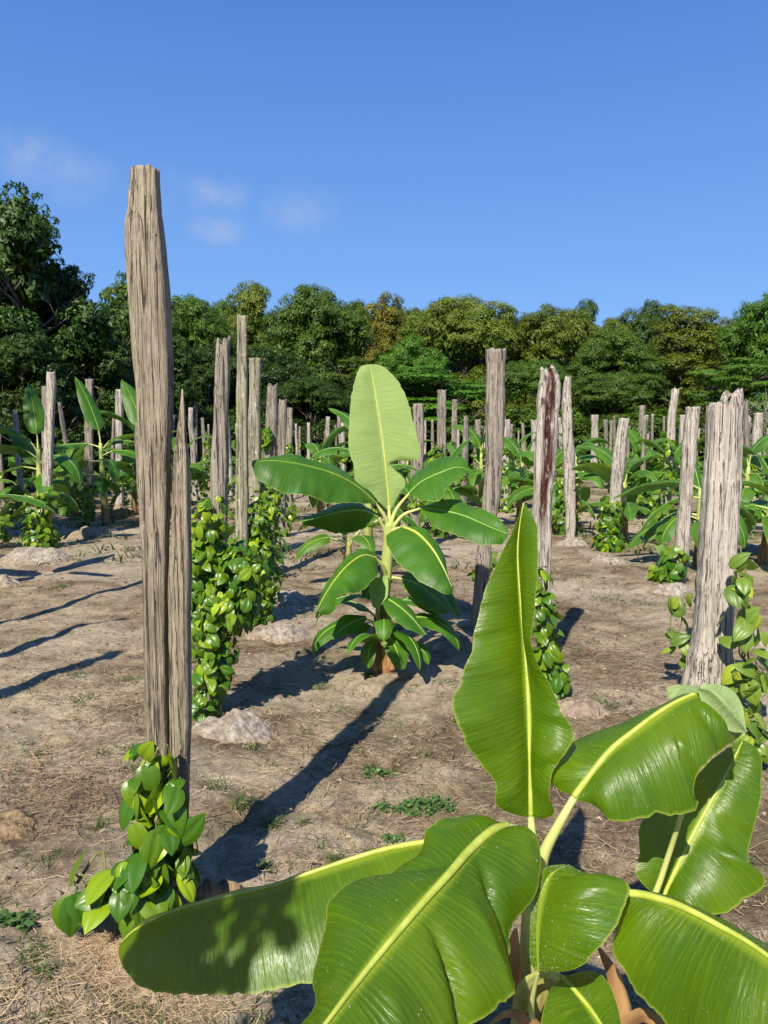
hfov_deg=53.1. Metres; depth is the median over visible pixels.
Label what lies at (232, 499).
pepper vine
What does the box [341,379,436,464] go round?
broadleaf tree
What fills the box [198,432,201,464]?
wooden post
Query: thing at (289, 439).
wooden post
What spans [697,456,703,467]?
banana plant
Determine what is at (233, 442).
banana plant
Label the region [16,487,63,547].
pepper vine
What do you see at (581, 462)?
banana plant
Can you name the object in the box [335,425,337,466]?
wooden post
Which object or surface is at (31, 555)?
soil mound
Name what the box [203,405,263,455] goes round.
leafy shrub
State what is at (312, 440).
leafy shrub
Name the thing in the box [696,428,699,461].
wooden post
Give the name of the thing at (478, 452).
banana plant
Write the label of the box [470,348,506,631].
wooden post
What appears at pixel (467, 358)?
broadleaf tree
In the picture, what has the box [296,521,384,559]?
banana plant
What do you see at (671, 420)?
wooden post
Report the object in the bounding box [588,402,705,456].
leafy shrub
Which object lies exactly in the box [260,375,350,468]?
broadleaf tree
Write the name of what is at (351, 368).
broadleaf tree
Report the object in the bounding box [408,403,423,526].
wooden post
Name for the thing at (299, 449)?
wooden post
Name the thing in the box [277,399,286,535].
wooden post
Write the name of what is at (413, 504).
pepper vine
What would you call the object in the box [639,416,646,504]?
wooden post
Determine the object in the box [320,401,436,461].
leafy shrub
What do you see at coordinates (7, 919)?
weed clump
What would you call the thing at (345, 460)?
pepper vine
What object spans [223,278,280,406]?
broadleaf tree
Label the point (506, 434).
wooden post
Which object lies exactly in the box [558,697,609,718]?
soil mound
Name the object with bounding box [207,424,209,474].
wooden post
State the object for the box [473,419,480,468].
wooden post
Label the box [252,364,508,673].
banana plant
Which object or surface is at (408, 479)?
banana plant
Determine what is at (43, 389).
wooden post
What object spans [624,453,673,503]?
banana plant
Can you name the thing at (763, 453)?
wooden post
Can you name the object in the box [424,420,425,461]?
wooden post
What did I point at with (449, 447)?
banana plant
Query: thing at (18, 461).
wooden post
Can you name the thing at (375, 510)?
pepper vine
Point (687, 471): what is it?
wooden post
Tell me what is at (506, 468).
pepper vine
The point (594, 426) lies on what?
wooden post
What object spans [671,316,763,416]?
broadleaf tree
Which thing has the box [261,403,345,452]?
leafy shrub
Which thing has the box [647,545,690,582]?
pepper vine
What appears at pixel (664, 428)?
wooden post
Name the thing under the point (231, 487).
wooden post
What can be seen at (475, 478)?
banana plant
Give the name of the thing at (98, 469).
pepper vine
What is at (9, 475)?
leafy shrub
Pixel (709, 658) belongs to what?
wooden post
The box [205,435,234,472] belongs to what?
banana plant
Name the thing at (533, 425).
wooden post
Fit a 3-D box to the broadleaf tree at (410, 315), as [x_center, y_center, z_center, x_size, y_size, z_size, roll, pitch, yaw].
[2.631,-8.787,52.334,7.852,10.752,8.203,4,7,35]
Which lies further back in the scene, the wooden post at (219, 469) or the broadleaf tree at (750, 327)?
the broadleaf tree at (750, 327)
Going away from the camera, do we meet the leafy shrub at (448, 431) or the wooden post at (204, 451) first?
the wooden post at (204, 451)
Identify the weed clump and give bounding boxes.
[0,908,40,931]
[360,668,375,677]
[362,764,401,778]
[371,801,396,812]
[381,830,403,843]
[391,793,458,817]
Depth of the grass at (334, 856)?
3.57 m
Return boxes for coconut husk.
[194,877,221,900]
[215,878,242,895]
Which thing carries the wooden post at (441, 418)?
on the ground at (92, 641)
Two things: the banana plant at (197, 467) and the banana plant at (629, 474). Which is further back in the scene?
the banana plant at (197, 467)
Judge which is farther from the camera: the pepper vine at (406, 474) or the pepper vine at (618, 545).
the pepper vine at (406, 474)
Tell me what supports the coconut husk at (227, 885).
on the ground at (92, 641)
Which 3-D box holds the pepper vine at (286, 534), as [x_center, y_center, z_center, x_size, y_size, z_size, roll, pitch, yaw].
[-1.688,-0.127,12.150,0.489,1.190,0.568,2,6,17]
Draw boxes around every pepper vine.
[0,514,15,545]
[4,485,35,529]
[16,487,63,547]
[52,741,205,938]
[71,479,95,527]
[84,437,99,472]
[114,484,127,504]
[171,447,173,493]
[191,468,209,500]
[191,495,269,721]
[199,440,210,490]
[202,430,211,458]
[208,478,234,511]
[227,485,287,625]
[228,461,235,494]
[250,487,283,578]
[261,426,287,554]
[277,510,292,536]
[286,443,299,521]
[339,452,348,469]
[373,495,381,516]
[396,468,409,510]
[406,498,427,530]
[422,444,450,537]
[458,473,469,502]
[467,548,497,581]
[470,448,478,468]
[498,446,513,513]
[531,566,571,700]
[552,470,582,534]
[591,496,627,552]
[635,481,652,514]
[643,438,677,520]
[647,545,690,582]
[661,592,694,684]
[717,548,767,727]
[735,709,767,763]
[751,466,762,498]
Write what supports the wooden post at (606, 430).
on the ground at (92, 641)
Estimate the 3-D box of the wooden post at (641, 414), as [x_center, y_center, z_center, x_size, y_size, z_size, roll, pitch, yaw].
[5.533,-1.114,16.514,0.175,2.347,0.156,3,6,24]
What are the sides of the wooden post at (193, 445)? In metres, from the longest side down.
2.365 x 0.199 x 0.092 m
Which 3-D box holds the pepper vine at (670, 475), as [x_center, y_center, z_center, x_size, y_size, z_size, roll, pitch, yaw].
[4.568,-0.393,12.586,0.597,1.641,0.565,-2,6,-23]
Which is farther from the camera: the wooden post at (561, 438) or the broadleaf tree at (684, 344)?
the broadleaf tree at (684, 344)
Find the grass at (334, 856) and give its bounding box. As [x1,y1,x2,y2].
[0,470,767,1023]
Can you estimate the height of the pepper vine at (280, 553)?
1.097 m
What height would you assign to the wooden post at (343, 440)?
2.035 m
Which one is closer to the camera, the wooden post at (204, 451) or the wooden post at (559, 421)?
the wooden post at (204, 451)
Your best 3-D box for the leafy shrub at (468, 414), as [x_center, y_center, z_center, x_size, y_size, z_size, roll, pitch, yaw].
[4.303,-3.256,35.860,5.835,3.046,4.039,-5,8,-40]
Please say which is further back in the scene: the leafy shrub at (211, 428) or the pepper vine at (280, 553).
the leafy shrub at (211, 428)
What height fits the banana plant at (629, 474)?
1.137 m
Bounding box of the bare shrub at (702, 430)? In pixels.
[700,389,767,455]
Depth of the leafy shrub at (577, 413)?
35.10 m
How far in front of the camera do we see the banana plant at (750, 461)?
12.34 m
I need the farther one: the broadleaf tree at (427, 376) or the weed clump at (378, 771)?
the broadleaf tree at (427, 376)
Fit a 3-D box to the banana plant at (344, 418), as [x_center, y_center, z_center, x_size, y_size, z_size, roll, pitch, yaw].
[-0.130,-0.274,8.986,1.167,2.104,1.238,5,8,41]
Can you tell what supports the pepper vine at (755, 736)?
on the ground at (92, 641)
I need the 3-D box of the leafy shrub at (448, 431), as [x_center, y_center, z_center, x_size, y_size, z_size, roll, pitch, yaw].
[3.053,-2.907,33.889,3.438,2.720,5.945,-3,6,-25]
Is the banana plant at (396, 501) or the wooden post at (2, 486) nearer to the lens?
the banana plant at (396, 501)
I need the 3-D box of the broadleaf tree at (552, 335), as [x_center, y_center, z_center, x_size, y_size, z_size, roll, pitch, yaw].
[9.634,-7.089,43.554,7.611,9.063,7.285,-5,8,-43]
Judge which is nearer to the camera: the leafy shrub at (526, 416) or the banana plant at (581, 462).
the banana plant at (581, 462)
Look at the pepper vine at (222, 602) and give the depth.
4.28 m
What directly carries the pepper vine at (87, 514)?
on the ground at (92, 641)
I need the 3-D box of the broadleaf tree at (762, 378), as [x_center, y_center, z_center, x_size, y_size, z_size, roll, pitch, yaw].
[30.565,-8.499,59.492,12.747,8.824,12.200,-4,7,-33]
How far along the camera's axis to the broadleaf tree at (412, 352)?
38.62 m
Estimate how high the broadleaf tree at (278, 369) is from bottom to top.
5.968 m
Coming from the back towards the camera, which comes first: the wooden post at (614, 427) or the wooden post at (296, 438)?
the wooden post at (296, 438)
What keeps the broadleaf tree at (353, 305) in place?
on the ground at (92, 641)
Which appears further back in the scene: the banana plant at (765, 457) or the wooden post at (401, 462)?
the wooden post at (401, 462)
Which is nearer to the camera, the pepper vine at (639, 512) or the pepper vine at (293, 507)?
the pepper vine at (293, 507)
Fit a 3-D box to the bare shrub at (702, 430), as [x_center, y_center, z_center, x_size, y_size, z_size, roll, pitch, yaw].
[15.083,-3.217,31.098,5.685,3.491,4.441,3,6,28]
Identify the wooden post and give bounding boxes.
[0,434,5,505]
[12,409,25,529]
[41,371,56,544]
[41,386,45,462]
[58,402,67,450]
[83,379,94,520]
[110,418,114,493]
[115,389,123,505]
[124,164,191,903]
[134,422,138,503]
[171,415,174,472]
[188,407,198,500]
[193,402,197,462]
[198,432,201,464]
[201,417,207,490]
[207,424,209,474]
[208,335,229,710]
[228,416,234,494]
[235,314,250,619]
[248,357,260,531]
[263,383,277,555]
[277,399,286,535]
[285,407,292,519]
[295,423,297,454]
[298,426,300,454]
[307,422,310,458]
[325,416,329,507]
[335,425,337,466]
[337,416,341,468]
[341,423,345,471]
[399,461,405,502]
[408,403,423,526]
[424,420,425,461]
[431,420,433,448]
[435,390,446,535]
[450,399,456,486]
[457,430,459,446]
[460,415,468,503]
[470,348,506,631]
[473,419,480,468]
[500,419,510,510]
[510,424,512,438]
[522,423,526,469]
[529,419,536,471]
[532,365,560,678]
[558,417,560,447]
[560,424,561,467]
[561,376,575,537]
[590,415,598,462]
[602,418,629,551]
[604,419,608,448]
[609,420,612,451]
[613,415,615,450]
[626,425,630,461]
[638,405,644,436]
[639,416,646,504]
[650,413,653,449]
[659,388,678,520]
[663,416,665,432]
[674,406,700,581]
[678,415,684,467]
[681,388,744,687]
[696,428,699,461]
[744,404,751,502]
[751,413,763,497]
[760,428,767,476]
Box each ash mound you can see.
[498,517,513,522]
[554,536,588,546]
[589,555,631,564]
[649,582,694,596]
[752,630,767,647]
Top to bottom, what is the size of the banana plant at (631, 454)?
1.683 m
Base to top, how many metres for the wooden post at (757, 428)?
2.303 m
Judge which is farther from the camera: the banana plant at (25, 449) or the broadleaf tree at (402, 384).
the broadleaf tree at (402, 384)
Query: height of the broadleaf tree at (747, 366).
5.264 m
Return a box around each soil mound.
[0,546,75,564]
[0,571,23,587]
[0,808,40,839]
[61,526,108,538]
[108,505,131,514]
[191,708,275,743]
[244,622,310,644]
[273,588,310,605]
[275,559,288,568]
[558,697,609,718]
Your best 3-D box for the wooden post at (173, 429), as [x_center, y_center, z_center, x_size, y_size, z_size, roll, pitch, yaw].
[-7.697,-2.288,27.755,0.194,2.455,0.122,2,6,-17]
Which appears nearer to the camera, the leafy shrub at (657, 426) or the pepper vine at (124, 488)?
the pepper vine at (124, 488)
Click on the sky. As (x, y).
(524, 154)
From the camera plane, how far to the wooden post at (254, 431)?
8.36 m
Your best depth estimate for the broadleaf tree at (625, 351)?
39.97 m
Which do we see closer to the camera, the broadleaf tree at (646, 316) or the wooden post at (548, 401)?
the wooden post at (548, 401)
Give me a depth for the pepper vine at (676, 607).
4.66 m
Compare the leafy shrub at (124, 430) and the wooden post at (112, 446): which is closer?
the wooden post at (112, 446)
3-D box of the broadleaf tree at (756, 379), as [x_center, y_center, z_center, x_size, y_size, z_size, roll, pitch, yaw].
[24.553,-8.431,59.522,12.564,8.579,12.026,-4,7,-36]
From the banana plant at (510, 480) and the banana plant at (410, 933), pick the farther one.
the banana plant at (510, 480)
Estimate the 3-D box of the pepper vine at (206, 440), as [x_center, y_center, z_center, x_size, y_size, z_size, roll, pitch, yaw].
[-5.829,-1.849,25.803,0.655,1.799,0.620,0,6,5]
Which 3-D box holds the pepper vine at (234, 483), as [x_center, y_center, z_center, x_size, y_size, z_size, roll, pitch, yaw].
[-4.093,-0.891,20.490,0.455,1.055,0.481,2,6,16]
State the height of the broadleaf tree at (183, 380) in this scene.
5.930 m
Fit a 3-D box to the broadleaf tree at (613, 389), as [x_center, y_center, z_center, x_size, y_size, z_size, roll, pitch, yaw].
[11.088,-4.356,36.709,6.542,4.832,6.835,2,6,17]
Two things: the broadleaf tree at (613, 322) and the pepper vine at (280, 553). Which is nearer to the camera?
the pepper vine at (280, 553)
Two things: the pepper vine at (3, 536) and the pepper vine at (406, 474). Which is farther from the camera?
the pepper vine at (406, 474)
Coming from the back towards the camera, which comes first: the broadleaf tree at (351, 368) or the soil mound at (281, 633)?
the broadleaf tree at (351, 368)
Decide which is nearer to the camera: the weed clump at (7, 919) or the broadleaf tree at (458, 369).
the weed clump at (7, 919)
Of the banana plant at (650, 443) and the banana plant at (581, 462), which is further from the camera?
the banana plant at (581, 462)
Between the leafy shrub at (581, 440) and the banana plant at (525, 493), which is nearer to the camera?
the banana plant at (525, 493)
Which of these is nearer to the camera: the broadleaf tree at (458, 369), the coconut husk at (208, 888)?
the coconut husk at (208, 888)
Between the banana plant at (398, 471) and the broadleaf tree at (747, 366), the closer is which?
the banana plant at (398, 471)
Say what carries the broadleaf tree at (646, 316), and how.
on the ground at (92, 641)
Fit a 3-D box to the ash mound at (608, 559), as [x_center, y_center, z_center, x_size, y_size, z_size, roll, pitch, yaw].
[2.798,0.613,9.454,0.779,0.169,0.584,0,6,0]
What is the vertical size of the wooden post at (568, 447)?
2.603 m
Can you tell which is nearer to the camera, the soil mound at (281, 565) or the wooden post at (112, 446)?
the soil mound at (281, 565)
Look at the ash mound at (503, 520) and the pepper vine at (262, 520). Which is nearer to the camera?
the pepper vine at (262, 520)
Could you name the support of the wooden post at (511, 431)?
on the ground at (92, 641)
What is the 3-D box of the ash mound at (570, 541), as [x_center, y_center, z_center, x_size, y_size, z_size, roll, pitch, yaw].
[2.739,0.449,11.215,0.695,0.191,0.521,0,6,0]
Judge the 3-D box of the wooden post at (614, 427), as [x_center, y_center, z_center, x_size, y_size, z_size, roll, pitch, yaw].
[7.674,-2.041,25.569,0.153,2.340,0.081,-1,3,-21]
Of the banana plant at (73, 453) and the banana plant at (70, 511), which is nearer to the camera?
the banana plant at (70, 511)
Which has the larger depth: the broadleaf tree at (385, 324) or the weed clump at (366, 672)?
the broadleaf tree at (385, 324)
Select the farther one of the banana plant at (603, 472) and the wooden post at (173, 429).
the wooden post at (173, 429)
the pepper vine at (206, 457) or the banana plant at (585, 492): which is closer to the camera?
the banana plant at (585, 492)
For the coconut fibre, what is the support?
on the ground at (92, 641)
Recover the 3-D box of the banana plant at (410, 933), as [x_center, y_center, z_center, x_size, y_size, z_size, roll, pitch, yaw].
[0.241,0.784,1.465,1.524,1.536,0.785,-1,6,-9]
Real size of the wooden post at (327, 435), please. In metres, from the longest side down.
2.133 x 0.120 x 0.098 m
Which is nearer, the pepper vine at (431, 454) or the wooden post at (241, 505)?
the wooden post at (241, 505)
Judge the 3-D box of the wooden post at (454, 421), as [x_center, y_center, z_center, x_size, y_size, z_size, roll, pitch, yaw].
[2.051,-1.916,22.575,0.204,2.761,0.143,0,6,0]
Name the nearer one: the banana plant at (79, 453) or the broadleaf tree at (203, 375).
the banana plant at (79, 453)
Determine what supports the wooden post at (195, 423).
on the ground at (92, 641)
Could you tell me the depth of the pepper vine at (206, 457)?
21.91 m
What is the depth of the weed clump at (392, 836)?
3.18 m
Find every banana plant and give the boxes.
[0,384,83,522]
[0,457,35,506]
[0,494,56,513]
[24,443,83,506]
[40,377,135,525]
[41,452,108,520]
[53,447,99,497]
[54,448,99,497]
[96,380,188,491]
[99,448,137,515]
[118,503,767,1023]
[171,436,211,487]
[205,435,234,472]
[230,448,263,487]
[231,438,235,462]
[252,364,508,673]
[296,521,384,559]
[302,426,349,512]
[310,408,418,540]
[349,470,404,508]
[391,461,398,505]
[395,440,433,502]
[398,436,484,527]
[446,413,510,507]
[446,443,480,496]
[468,445,484,485]
[480,437,534,522]
[504,432,534,507]
[506,448,597,533]
[554,433,627,514]
[556,435,587,467]
[570,445,672,540]
[606,466,660,507]
[613,439,767,567]
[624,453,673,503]
[625,428,679,479]
[629,441,652,456]
[632,432,676,506]
[635,438,704,513]
[656,452,692,496]
[660,437,702,491]
[693,434,767,522]
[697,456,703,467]
[740,445,767,563]
[744,447,767,500]
[760,455,767,480]
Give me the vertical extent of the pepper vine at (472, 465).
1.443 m
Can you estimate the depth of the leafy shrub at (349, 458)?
34.09 m
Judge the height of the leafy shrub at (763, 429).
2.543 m
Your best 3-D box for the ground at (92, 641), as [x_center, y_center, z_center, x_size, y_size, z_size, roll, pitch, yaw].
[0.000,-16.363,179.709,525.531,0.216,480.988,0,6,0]
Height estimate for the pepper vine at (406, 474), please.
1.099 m
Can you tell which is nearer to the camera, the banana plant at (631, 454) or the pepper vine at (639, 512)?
the pepper vine at (639, 512)
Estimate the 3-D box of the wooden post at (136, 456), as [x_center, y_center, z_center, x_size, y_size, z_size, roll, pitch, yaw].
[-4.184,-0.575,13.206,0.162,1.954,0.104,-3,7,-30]
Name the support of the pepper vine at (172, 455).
on the ground at (92, 641)
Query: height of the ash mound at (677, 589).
0.168 m
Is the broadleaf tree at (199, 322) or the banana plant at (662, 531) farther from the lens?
the broadleaf tree at (199, 322)
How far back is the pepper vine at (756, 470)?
15.29 m
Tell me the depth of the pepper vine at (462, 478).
14.68 m
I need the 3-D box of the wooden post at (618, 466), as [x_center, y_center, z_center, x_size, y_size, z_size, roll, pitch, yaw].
[3.085,-0.279,10.289,0.336,1.948,0.126,0,6,0]
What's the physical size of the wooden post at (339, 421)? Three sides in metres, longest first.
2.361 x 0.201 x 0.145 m
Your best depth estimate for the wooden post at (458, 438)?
24.01 m
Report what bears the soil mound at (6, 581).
on the ground at (92, 641)
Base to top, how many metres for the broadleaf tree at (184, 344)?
8.295 m
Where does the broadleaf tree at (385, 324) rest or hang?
on the ground at (92, 641)
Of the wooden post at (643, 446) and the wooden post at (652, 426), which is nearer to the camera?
the wooden post at (643, 446)
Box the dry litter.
[0,524,767,1023]
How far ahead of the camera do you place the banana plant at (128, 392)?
14.48 m
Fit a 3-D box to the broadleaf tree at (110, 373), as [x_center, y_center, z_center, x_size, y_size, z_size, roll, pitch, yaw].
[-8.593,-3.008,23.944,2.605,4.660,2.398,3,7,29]
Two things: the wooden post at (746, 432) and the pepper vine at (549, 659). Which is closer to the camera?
the pepper vine at (549, 659)
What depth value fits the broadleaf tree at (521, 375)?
35.58 m
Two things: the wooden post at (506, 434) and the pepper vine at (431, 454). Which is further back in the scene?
the wooden post at (506, 434)
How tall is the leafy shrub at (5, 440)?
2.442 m
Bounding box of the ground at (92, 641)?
[0,459,767,1023]
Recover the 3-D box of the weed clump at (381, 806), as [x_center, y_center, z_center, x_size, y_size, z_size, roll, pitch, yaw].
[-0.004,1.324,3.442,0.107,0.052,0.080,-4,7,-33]
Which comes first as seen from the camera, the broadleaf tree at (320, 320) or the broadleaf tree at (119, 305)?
the broadleaf tree at (119, 305)
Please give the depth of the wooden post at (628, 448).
20.56 m
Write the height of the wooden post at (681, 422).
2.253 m
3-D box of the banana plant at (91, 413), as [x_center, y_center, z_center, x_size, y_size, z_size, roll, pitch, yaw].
[-5.125,-1.027,13.299,2.196,2.673,1.180,-2,6,-23]
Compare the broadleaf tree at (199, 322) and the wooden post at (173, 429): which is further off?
the broadleaf tree at (199, 322)
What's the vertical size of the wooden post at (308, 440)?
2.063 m
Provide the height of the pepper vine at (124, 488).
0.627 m
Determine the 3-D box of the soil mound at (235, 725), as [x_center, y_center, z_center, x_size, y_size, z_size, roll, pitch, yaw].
[-0.831,1.188,4.241,0.641,0.215,0.481,0,6,0]
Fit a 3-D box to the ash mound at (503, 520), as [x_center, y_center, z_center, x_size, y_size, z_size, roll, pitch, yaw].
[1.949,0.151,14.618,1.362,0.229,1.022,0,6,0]
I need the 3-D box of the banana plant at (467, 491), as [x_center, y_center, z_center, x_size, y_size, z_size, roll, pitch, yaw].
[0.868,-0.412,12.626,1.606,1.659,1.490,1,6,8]
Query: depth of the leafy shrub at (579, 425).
34.08 m
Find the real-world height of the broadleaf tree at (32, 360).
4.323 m
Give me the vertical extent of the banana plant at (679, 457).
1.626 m
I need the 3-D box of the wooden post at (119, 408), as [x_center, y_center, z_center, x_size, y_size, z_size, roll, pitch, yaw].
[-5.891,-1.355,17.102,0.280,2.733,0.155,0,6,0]
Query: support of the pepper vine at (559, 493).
on the ground at (92, 641)
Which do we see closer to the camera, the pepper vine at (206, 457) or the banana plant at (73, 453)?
the banana plant at (73, 453)
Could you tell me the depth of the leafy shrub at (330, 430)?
33.86 m
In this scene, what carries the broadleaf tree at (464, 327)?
on the ground at (92, 641)
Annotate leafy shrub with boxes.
[1,402,105,487]
[1,434,12,474]
[5,407,130,484]
[7,399,125,471]
[198,420,232,461]
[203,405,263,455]
[247,418,303,456]
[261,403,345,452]
[294,419,352,467]
[310,406,350,467]
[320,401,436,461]
[332,412,352,470]
[426,414,484,465]
[436,409,484,466]
[463,401,579,449]
[527,419,590,467]
[557,422,608,462]
[558,408,678,463]
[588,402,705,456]
[647,417,704,468]
[750,420,767,452]
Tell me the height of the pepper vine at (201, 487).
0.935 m
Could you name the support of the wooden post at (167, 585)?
on the ground at (92, 641)
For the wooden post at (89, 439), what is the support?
on the ground at (92, 641)
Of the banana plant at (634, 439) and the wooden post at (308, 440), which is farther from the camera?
the wooden post at (308, 440)
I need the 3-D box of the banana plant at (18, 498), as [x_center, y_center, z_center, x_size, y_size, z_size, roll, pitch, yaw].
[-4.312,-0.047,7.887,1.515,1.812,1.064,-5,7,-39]
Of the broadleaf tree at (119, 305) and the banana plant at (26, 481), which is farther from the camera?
the broadleaf tree at (119, 305)
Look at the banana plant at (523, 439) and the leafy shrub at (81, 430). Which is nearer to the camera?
the banana plant at (523, 439)
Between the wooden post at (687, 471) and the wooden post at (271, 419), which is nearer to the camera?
the wooden post at (687, 471)
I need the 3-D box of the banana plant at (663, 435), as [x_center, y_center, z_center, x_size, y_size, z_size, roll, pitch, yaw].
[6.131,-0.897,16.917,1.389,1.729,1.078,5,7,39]
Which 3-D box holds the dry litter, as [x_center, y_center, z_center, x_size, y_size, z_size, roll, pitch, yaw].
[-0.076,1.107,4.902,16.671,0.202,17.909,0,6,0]
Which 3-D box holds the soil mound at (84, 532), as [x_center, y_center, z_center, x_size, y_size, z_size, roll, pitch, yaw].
[-4.615,0.350,11.904,0.984,0.260,0.738,0,6,0]
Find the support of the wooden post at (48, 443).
on the ground at (92, 641)
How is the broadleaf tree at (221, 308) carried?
on the ground at (92, 641)
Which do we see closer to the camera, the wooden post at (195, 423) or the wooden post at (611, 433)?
the wooden post at (195, 423)
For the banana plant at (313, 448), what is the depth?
14.51 m
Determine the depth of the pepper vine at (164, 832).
2.47 m
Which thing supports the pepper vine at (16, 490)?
on the ground at (92, 641)
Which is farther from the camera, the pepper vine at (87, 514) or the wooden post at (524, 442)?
the wooden post at (524, 442)
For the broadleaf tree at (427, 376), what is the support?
on the ground at (92, 641)
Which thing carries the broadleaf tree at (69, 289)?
on the ground at (92, 641)
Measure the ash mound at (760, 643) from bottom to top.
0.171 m
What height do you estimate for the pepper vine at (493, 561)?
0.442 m
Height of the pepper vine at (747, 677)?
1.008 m
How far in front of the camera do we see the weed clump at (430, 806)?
3.43 m
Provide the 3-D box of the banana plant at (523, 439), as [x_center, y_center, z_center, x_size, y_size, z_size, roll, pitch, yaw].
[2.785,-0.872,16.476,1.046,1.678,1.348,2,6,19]
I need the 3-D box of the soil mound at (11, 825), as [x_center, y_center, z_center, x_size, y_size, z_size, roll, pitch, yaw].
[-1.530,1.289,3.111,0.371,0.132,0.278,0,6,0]
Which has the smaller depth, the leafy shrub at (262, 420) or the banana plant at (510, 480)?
the banana plant at (510, 480)
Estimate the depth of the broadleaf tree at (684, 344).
41.39 m
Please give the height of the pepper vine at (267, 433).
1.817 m
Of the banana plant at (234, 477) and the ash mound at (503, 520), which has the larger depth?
the banana plant at (234, 477)
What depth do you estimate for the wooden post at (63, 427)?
18.66 m
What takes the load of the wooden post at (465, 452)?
on the ground at (92, 641)
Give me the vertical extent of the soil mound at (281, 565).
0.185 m
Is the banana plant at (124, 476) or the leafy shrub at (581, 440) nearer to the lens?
the banana plant at (124, 476)
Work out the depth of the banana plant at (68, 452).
17.06 m
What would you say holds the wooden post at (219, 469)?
on the ground at (92, 641)
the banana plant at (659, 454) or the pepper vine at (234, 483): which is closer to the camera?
the banana plant at (659, 454)
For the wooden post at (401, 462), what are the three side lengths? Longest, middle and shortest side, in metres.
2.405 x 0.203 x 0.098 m
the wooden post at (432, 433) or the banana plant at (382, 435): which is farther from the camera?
the wooden post at (432, 433)
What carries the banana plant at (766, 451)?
on the ground at (92, 641)
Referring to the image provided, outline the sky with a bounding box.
[0,0,767,396]
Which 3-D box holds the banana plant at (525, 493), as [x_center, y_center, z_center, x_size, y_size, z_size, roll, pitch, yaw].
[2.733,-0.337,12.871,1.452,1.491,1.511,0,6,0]
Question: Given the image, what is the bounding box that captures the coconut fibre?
[1,901,293,1023]
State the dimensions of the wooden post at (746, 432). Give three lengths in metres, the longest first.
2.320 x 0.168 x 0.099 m
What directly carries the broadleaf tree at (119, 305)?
on the ground at (92, 641)
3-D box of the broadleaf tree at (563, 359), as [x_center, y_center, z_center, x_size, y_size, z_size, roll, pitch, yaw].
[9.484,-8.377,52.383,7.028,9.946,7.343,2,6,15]
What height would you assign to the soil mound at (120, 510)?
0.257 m
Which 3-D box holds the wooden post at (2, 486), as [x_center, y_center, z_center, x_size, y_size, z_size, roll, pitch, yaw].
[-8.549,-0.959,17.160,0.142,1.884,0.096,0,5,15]
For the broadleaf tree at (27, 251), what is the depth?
21.91 m
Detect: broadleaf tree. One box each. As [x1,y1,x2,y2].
[0,180,121,489]
[0,331,84,491]
[23,257,134,473]
[79,340,135,486]
[85,270,135,425]
[126,336,206,461]
[130,301,201,455]
[171,294,236,412]
[178,342,236,450]
[186,298,236,412]
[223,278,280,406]
[228,344,325,455]
[260,283,378,414]
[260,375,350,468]
[303,298,396,387]
[324,357,389,394]
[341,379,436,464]
[342,291,406,385]
[373,333,447,387]
[392,306,469,391]
[393,293,536,459]
[393,365,485,459]
[445,356,479,378]
[448,324,536,411]
[473,358,587,441]
[482,316,566,395]
[504,303,616,425]
[559,328,673,425]
[559,370,681,446]
[562,298,601,386]
[600,316,665,412]
[615,298,677,413]
[645,303,748,419]
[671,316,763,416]
[682,357,767,432]
[686,356,767,388]
[713,290,767,418]
[752,369,767,395]
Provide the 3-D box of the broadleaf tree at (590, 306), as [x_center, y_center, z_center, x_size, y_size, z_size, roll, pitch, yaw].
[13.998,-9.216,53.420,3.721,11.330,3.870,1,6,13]
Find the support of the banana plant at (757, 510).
on the ground at (92, 641)
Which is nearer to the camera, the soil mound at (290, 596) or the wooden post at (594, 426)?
the soil mound at (290, 596)

